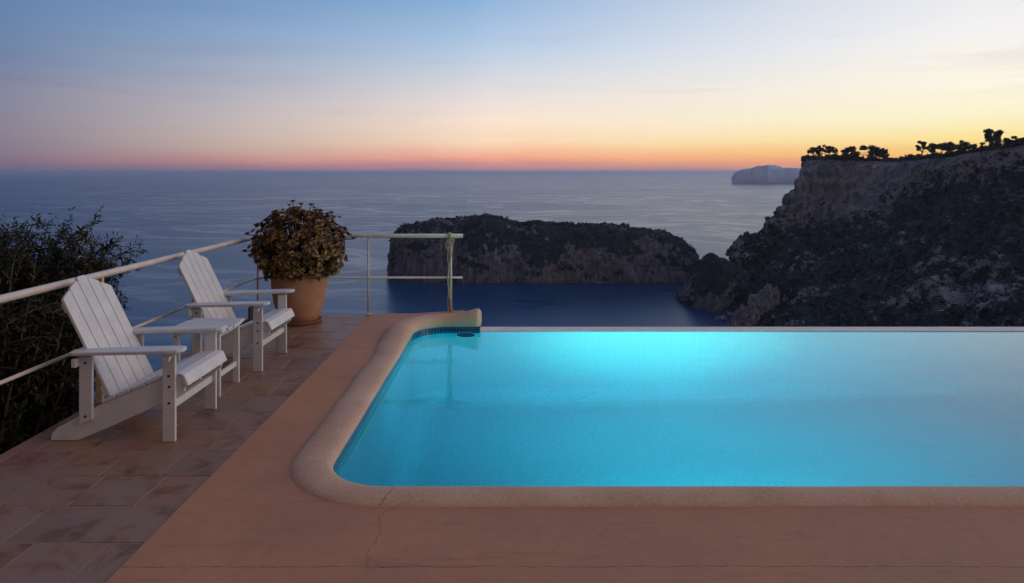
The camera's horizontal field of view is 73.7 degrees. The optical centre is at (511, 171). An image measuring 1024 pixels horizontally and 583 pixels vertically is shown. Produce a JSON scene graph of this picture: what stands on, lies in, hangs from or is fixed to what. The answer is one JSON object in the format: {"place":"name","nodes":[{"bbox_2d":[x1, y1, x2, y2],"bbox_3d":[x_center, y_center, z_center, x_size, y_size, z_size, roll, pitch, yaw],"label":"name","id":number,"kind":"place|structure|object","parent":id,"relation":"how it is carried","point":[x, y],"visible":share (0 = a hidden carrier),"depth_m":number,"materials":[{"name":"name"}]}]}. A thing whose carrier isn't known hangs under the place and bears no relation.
{"place":"outdoors","nodes":[
{"label":"outdoors","id":0,"kind":"place"},
{"bbox_2d":[240,306,253,324],"bbox_3d":[-2.353,1.275,6.020,0.162,0.186,0.176,0,0,0],"label":"dark pouch","id":1,"kind":"object","parent":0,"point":[250,313],"visible":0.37,"depth_m":5.98,"materials":[{"name":"fabric"}]},
{"bbox_2d":[0,173,793,413],"bbox_3d":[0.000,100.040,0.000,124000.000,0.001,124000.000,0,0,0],"label":"sea","id":2,"kind":"structure","parent":0,"point":[167,214],"depth_m":1502.08,"materials":[{"name":"liquid"}]},
{"bbox_2d":[387,215,699,283],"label":"rocky island","id":3,"kind":"structure","parent":2,"relation":"in","point":[630,267],"depth_m":623.59,"materials":[{"name":"grey stone"}]},
{"bbox_2d":[387,213,698,272],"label":"island maquis","id":4,"kind":"object","parent":3,"relation":"on","point":[571,224],"visible":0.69,"depth_m":635.25,"materials":[{"name":"green plant"}]},
{"bbox_2d":[675,253,750,311],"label":"rocky point","id":5,"kind":"structure","parent":2,"relation":"in","point":[717,289],"depth_m":502.65,"materials":[{"name":"grey stone"}]},
{"bbox_2d":[676,252,750,305],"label":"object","id":6,"kind":"object","parent":5,"relation":"on","point":[710,255],"visible":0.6,"depth_m":515.27,"materials":[{"name":"green plant"}]},
{"bbox_2d":[715,315,727,320],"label":"boulder","id":7,"kind":"object","parent":2,"relation":"in","point":[721,318],"visible":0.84,"depth_m":460.45,"materials":[{"name":"grey stone"}]},
{"bbox_2d":[725,320,739,326],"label":"boulder","id":8,"kind":"object","parent":2,"relation":"in","point":[732,323],"visible":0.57,"depth_m":438.50,"materials":[{"name":"grey stone"}]},
{"bbox_2d":[731,303,744,320],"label":"boulder","id":9,"kind":"object","parent":2,"relation":"in","point":[737,315],"visible":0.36,"depth_m":450.13,"materials":[{"name":"grey stone"}]},
{"bbox_2d":[732,165,800,183],"bbox_3d":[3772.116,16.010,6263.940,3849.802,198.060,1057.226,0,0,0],"label":"cape","id":10,"kind":"object","parent":2,"relation":"on","point":[770,174],"visible":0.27,"depth_m":5785.12,"materials":[{"name":"grey stone"}]},
{"bbox_2d":[0,0,1023,172],"label":"sky","id":11,"kind":"structure","parent":0,"point":[87,86],"materials":[{"name":"blue"}]},
{"bbox_2d":[726,145,1023,326],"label":"headland","id":12,"kind":"structure","parent":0,"point":[866,184],"depth_m":461.06,"materials":[{"name":"grey stone"}]},
{"bbox_2d":[739,302,759,326],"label":"boulder","id":13,"kind":"object","parent":12,"relation":"on","point":[750,317],"visible":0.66,"depth_m":437.08,"materials":[{"name":"grey stone"}]},
{"bbox_2d":[747,290,760,303],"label":"boulder","id":14,"kind":"object","parent":12,"relation":"on","point":[752,297],"visible":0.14,"depth_m":469.47,"materials":[{"name":"grey stone"}]},
{"bbox_2d":[755,284,779,314],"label":"boulder","id":15,"kind":"object","parent":12,"relation":"on","point":[768,298],"visible":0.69,"depth_m":450.62,"materials":[{"name":"grey stone"}]},
{"bbox_2d":[807,147,821,158],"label":"pine tree","id":16,"kind":"object","parent":12,"relation":"on","point":[810,151],"visible":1,"depth_m":614.52,"materials":[{"name":"green plant"}]},
{"bbox_2d":[812,145,831,157],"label":"pine tree","id":17,"kind":"object","parent":12,"relation":"on","point":[822,148],"visible":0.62,"depth_m":614.14,"materials":[{"name":"green plant"}]},
{"bbox_2d":[823,146,834,158],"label":"pine tree","id":18,"kind":"object","parent":12,"relation":"on","point":[828,150],"visible":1,"depth_m":606.48,"materials":[{"name":"green plant"}]},
{"bbox_2d":[831,145,889,158],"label":"wind bent bush","id":19,"kind":"object","parent":12,"relation":"on","point":[853,153],"visible":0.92,"depth_m":586.70,"materials":[{"name":"green plant"}]},
{"bbox_2d":[725,143,1023,326],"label":"maquis","id":20,"kind":"object","parent":12,"relation":"on","point":[921,302],"visible":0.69,"depth_m":437.02,"materials":[{"name":"green plant"}]},
{"bbox_2d":[874,147,888,160],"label":"pine tree","id":21,"kind":"object","parent":12,"relation":"on","point":[881,150],"visible":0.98,"depth_m":577.41,"materials":[{"name":"green plant"}]},
{"bbox_2d":[904,154,916,159],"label":"wind bent bush","id":22,"kind":"object","parent":12,"relation":"on","point":[909,155],"visible":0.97,"depth_m":552.82,"materials":[{"name":"green plant"}]},
{"bbox_2d":[915,140,930,157],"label":"pine tree","id":23,"kind":"object","parent":12,"relation":"on","point":[923,146],"visible":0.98,"depth_m":542.10,"materials":[{"name":"green plant"}]},
{"bbox_2d":[928,141,953,153],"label":"pine tree","id":24,"kind":"object","parent":12,"relation":"on","point":[944,146],"visible":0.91,"depth_m":520.11,"materials":[{"name":"green plant"}]},
{"bbox_2d":[950,140,977,152],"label":"wind bent bush","id":25,"kind":"object","parent":12,"relation":"on","point":[962,145],"visible":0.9,"depth_m":498.31,"materials":[{"name":"green plant"}]},
{"bbox_2d":[983,128,1003,149],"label":"pine tree","id":26,"kind":"object","parent":12,"relation":"on","point":[988,135],"visible":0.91,"depth_m":474.93,"materials":[{"name":"green plant"}]},
{"bbox_2d":[979,136,1023,147],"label":"wind bent bush","id":27,"kind":"object","parent":12,"relation":"on","point":[997,143],"visible":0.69,"depth_m":462.97,"materials":[{"name":"green plant"}]},
{"bbox_2d":[1001,137,1023,145],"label":"wind bent bush","id":28,"kind":"object","parent":12,"relation":"on","point":[1012,141],"visible":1,"depth_m":457.40,"materials":[{"name":"green plant"}]},
{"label":"hillside","id":29,"kind":"structure","parent":0,"visible":0},
{"bbox_2d":[0,205,147,454],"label":"oleander shrub","id":30,"kind":"object","parent":29,"relation":"on","point":[37,329],"visible":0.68,"depth_m":5.51,"materials":[{"name":"green plant"}]},
{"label":"terrace base","id":31,"kind":"structure","parent":29,"relation":"on","visible":0},
{"bbox_2d":[0,314,358,582],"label":"terrace grout","id":32,"kind":"object","parent":31,"relation":"on","point":[128,454],"visible":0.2,"depth_m":3.68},
{"bbox_2d":[0,314,370,582],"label":"terrace tiles","id":33,"kind":"object","parent":32,"relation":"on","point":[134,478],"visible":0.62,"depth_m":3.76,"materials":[{"name":"tile"}]},
{"bbox_2d":[51,275,226,441],"bbox_3d":[-2.397,1.157,4.443,0.852,0.966,0.716,0,0,0],"label":"garden chair","id":34,"kind":"object","parent":33,"relation":"on","point":[114,352],"visible":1,"depth_m":4.24,"materials":[{"name":"white paint"}]},
{"bbox_2d":[173,318,244,396],"bbox_3d":[-2.300,1.394,5.155,0.440,0.492,0.428,0,0,0],"label":"side table","id":35,"kind":"object","parent":33,"relation":"on","point":[233,324],"visible":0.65,"depth_m":5.24,"materials":[{"name":"white paint"}]},
{"bbox_2d":[177,250,294,371],"bbox_3d":[-2.397,1.157,5.909,0.852,0.966,0.716,0,0,1],"label":"garden chair","id":36,"kind":"object","parent":33,"relation":"on","point":[211,299],"visible":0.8,"depth_m":5.77,"materials":[{"name":"white paint"}]},
{"bbox_2d":[242,200,355,325],"bbox_3d":[-2.348,0.971,7.467,1.103,1.336,1.057,0,0,-45],"label":"potted succulent","id":37,"kind":"object","parent":33,"relation":"on","point":[303,263],"visible":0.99,"depth_m":7.24,"materials":[{"name":"green plant"}]},
{"bbox_2d":[0,234,462,401],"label":"terrace railing","id":38,"kind":"object","parent":31,"relation":"on","point":[40,289],"visible":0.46,"depth_m":5.84,"materials":[{"name":"white metal"}]},
{"bbox_2d":[445,232,453,311],"bbox_3d":[-0.714,1.154,7.857,0.106,0.924,0.092,0,0,0],"label":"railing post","id":39,"kind":"object","parent":38,"relation":"hanging from","point":[449,238],"visible":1,"depth_m":7.83,"materials":[{"name":"grey metal"}]},
{"bbox_2d":[105,310,1023,582],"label":"concrete apron","id":40,"kind":"object","parent":31,"relation":"on","point":[249,510],"visible":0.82,"depth_m":3.04,"materials":[{"name":"beige concrete"}]},
{"bbox_2d":[290,308,1023,506],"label":"swimming pool","id":41,"kind":"structure","parent":31,"relation":"in","point":[317,459],"depth_m":3.46,"materials":[{"name":"tile"}]},
{"bbox_2d":[334,332,1023,485],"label":"pool water","id":42,"kind":"structure","parent":41,"relation":"in","point":[697,408],"depth_m":4.85,"materials":[{"name":"blue liquid"}]}
]}

